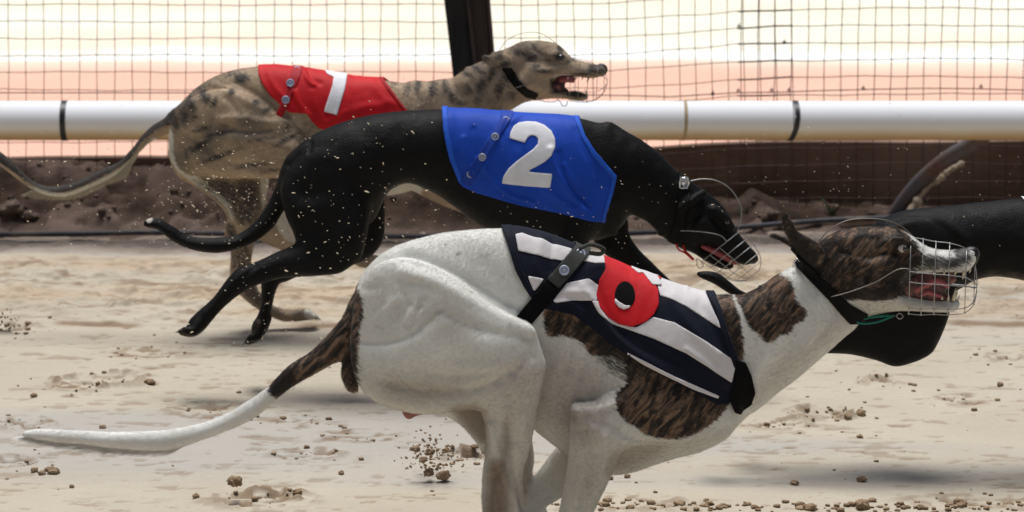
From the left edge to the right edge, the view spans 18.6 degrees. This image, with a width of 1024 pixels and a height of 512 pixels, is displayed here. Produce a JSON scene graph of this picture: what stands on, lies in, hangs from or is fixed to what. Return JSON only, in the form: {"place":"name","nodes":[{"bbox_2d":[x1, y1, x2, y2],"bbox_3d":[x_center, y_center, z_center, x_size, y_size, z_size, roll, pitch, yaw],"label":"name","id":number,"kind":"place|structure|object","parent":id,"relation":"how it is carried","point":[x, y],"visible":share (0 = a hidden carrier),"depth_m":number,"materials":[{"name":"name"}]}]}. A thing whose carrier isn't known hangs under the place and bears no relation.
{"place":"outdoors","nodes":[
{"label":"outdoors","id":0,"kind":"place"},
{"bbox_2d":[226,475,242,486],"bbox_3d":[-0.549,0.446,6.185,0.033,0.024,0.032,6,13,29],"label":"flying clod","id":1,"kind":"object","parent":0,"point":[234,481],"visible":1,"depth_m":6.17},
{"bbox_2d":[0,308,473,469],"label":"kicked sand","id":2,"kind":"structure","parent":0,"point":[406,457],"depth_m":6.35,"materials":[{"name":"brown sand"}]},
{"bbox_2d":[410,445,420,452],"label":"flying clod","id":3,"kind":"object","parent":2,"relation":"on","point":[416,449],"visible":1,"depth_m":6.30,"materials":[{"name":"beige sand"}]},
{"bbox_2d":[443,447,450,452],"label":"flying clod","id":4,"kind":"object","parent":2,"relation":"on","point":[446,450],"visible":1,"depth_m":6.30,"materials":[{"name":"beige sand"}]},
{"bbox_2d":[425,448,434,455],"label":"flying clod","id":5,"kind":"object","parent":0,"point":[431,452],"visible":1,"depth_m":6.31,"materials":[{"name":"beige sand"}]},
{"bbox_2d":[0,159,955,239],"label":"earth bank","id":6,"kind":"structure","parent":0,"point":[403,210],"depth_m":9.05,"materials":[{"name":"brown soil"}]},
{"bbox_2d":[0,198,29,216],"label":"stone","id":7,"kind":"object","parent":6,"relation":"on","point":[9,208],"visible":1,"depth_m":8.98,"materials":[{"name":"brown stone"}]},
{"bbox_2d":[19,210,39,220],"bbox_3d":[-1.388,-0.115,9.001,0.060,0.035,0.046,-3,12,-16],"label":"stone","id":8,"kind":"object","parent":6,"relation":"on","point":[27,215],"visible":0.97,"depth_m":8.98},
{"bbox_2d":[0,162,875,237],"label":"bank pebbles","id":9,"kind":"object","parent":6,"relation":"on","point":[173,190],"visible":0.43,"depth_m":9.05,"materials":[{"name":"brown stone"}]},
{"bbox_2d":[9,140,1023,204],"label":"retaining wall","id":10,"kind":"structure","parent":6,"relation":"on","point":[847,189],"depth_m":9.23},
{"bbox_2d":[444,0,494,76],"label":"fence post","id":11,"kind":"object","parent":10,"relation":"on","point":[470,32],"visible":0.15,"depth_m":8.97,"materials":[{"name":"brown metal"}]},
{"bbox_2d":[734,203,750,215],"bbox_3d":[0.678,-0.130,9.078,0.070,0.047,0.041,8,14,37],"label":"weed","id":12,"kind":"object","parent":6,"relation":"on","point":[746,211],"visible":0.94,"depth_m":9.08,"materials":[{"name":"green plant"}]},
{"bbox_2d":[755,207,779,221],"bbox_3d":[0.736,-0.118,9.009,0.067,0.050,0.077,-3,12,-16],"label":"stone","id":13,"kind":"object","parent":6,"relation":"on","point":[765,214],"visible":0.99,"depth_m":8.99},
{"bbox_2d":[822,196,849,215],"bbox_3d":[0.942,-0.141,9.098,0.084,0.064,0.070,0,11,0],"label":"weed","id":14,"kind":"object","parent":6,"relation":"on","point":[830,211],"visible":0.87,"depth_m":9.10,"materials":[{"name":"green plant"}]},
{"bbox_2d":[3,3,1009,390],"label":"flying sand","id":15,"kind":"structure","parent":0,"point":[299,217],"depth_m":6.58,"materials":[{"name":"beige sand"}]},
{"bbox_2d":[0,230,1023,511],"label":"track sand","id":16,"kind":"structure","parent":0,"point":[924,444],"depth_m":6.88,"materials":[{"name":"beige sand"}]},
{"bbox_2d":[31,467,37,472],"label":"sand clod","id":17,"kind":"object","parent":16,"relation":"on","point":[34,469],"visible":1,"depth_m":6.42,"materials":[{"name":"beige sand"}]},
{"bbox_2d":[37,470,45,475],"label":"sand clod","id":18,"kind":"object","parent":16,"relation":"on","point":[41,472],"visible":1,"depth_m":6.40,"materials":[{"name":"beige sand"}]},
{"bbox_2d":[45,466,59,474],"bbox_3d":[-0.941,0.441,6.409,0.031,0.021,0.026,5,12,23],"label":"sand clod","id":19,"kind":"object","parent":16,"relation":"on","point":[50,470],"visible":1,"depth_m":6.40,"materials":[{"name":"beige sand"}]},
{"bbox_2d":[144,379,155,384],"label":"sand clod","id":20,"kind":"object","parent":16,"relation":"on","point":[149,381],"visible":1,"depth_m":7.15,"materials":[{"name":"beige sand"}]},
{"bbox_2d":[192,493,199,498],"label":"sand clod","id":21,"kind":"object","parent":16,"relation":"on","point":[195,495],"visible":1,"depth_m":6.21,"materials":[{"name":"brown sand"}]},
{"bbox_2d":[292,489,301,494],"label":"sand clod","id":22,"kind":"object","parent":16,"relation":"on","point":[296,491],"visible":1,"depth_m":6.22,"materials":[{"name":"brown sand"}]},
{"bbox_2d":[0,32,607,321],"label":"greyhound","id":23,"kind":"object","parent":16,"relation":"on","point":[514,75],"visible":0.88,"depth_m":7.52,"materials":[{"name":"beige"}]},
{"bbox_2d":[423,468,433,476],"bbox_3d":[-0.168,0.436,6.319,0.022,0.018,0.033,0,11,-2],"label":"flying clod","id":24,"kind":"object","parent":16,"relation":"on","point":[428,472],"visible":1,"depth_m":6.31,"materials":[{"name":"brown sand"}]},
{"bbox_2d":[435,470,450,480],"bbox_3d":[-0.139,0.445,6.319,0.034,0.024,0.028,-8,13,-34],"label":"flying clod","id":25,"kind":"object","parent":16,"relation":"on","point":[443,475],"visible":1,"depth_m":6.31,"materials":[{"name":"beige sand"}]},
{"bbox_2d":[0,215,888,238],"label":"rail","id":26,"kind":"object","parent":16,"relation":"on","point":[388,236],"visible":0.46,"depth_m":8.87,"materials":[{"name":"black metal"}]},
{"bbox_2d":[144,106,760,344],"bbox_3d":[-0.132,-0.059,6.992,1.382,0.557,0.176,0,11,0],"label":"greyhound","id":27,"kind":"object","parent":16,"relation":"on","point":[571,162],"visible":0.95,"depth_m":6.92,"materials":[{"name":"black"}]},
{"bbox_2d":[13,213,979,511],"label":"greyhound","id":28,"kind":"object","parent":16,"relation":"on","point":[593,367],"visible":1,"depth_m":5.57,"materials":[{"name":"white"}]},
{"bbox_2d":[0,100,1023,214],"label":"running rail","id":29,"kind":"object","parent":16,"relation":"on","point":[64,120],"visible":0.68,"depth_m":8.77,"materials":[{"name":"white plastic"}]},
{"bbox_2d":[0,0,1023,208],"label":"wire fence","id":30,"kind":"object","parent":16,"relation":"on","point":[645,85],"visible":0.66,"depth_m":9.09,"materials":[{"name":"brown"}]},
{"bbox_2d":[5,288,1023,511],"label":"sand crumbs","id":31,"kind":"object","parent":16,"relation":"on","point":[798,505],"visible":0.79,"depth_m":6.15,"materials":[{"name":"beige sand"}]},
{"bbox_2d":[789,480,798,485],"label":"sand clod","id":32,"kind":"object","parent":16,"relation":"on","point":[794,482],"visible":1,"depth_m":6.29,"materials":[{"name":"brown sand"}]},
{"bbox_2d":[802,503,816,510],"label":"sand clod","id":33,"kind":"object","parent":16,"relation":"on","point":[810,507],"visible":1,"depth_m":6.10,"materials":[{"name":"brown sand"}]},
{"bbox_2d":[844,413,851,418],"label":"sand clod","id":34,"kind":"object","parent":16,"relation":"on","point":[847,416],"visible":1,"depth_m":6.84,"materials":[{"name":"beige sand"}]},
{"bbox_2d":[697,196,1023,366],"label":"greyhound","id":35,"kind":"object","parent":16,"relation":"on","point":[994,234],"visible":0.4,"depth_m":6.26,"materials":[{"name":"black"}]},
{"bbox_2d":[855,409,865,416],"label":"sand clod","id":36,"kind":"object","parent":16,"relation":"on","point":[861,412],"visible":1,"depth_m":6.87,"materials":[{"name":"beige sand"}]},
{"bbox_2d":[856,475,867,481],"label":"sand clod","id":37,"kind":"object","parent":16,"relation":"on","point":[862,478],"visible":1,"depth_m":6.32,"materials":[{"name":"beige sand"}]},
{"bbox_2d":[855,499,870,509],"bbox_3d":[0.686,0.486,6.120,0.029,0.021,0.040,9,14,39],"label":"sand clod","id":38,"kind":"object","parent":16,"relation":"on","point":[862,504],"visible":1,"depth_m":6.11,"materials":[{"name":"brown sand"}]},
{"bbox_2d":[953,498,967,506],"bbox_3d":[0.879,0.486,6.135,0.028,0.023,0.037,-5,12,-25],"label":"sand clod","id":39,"kind":"object","parent":16,"relation":"on","point":[959,502],"visible":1,"depth_m":6.13,"materials":[{"name":"brown sand"}]},
{"bbox_2d":[0,0,1023,156],"bbox_3d":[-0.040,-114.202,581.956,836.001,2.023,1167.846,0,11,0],"label":"infield","id":40,"kind":"object","parent":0,"point":[280,49],"visible":0.55,"depth_m":12.06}
]}

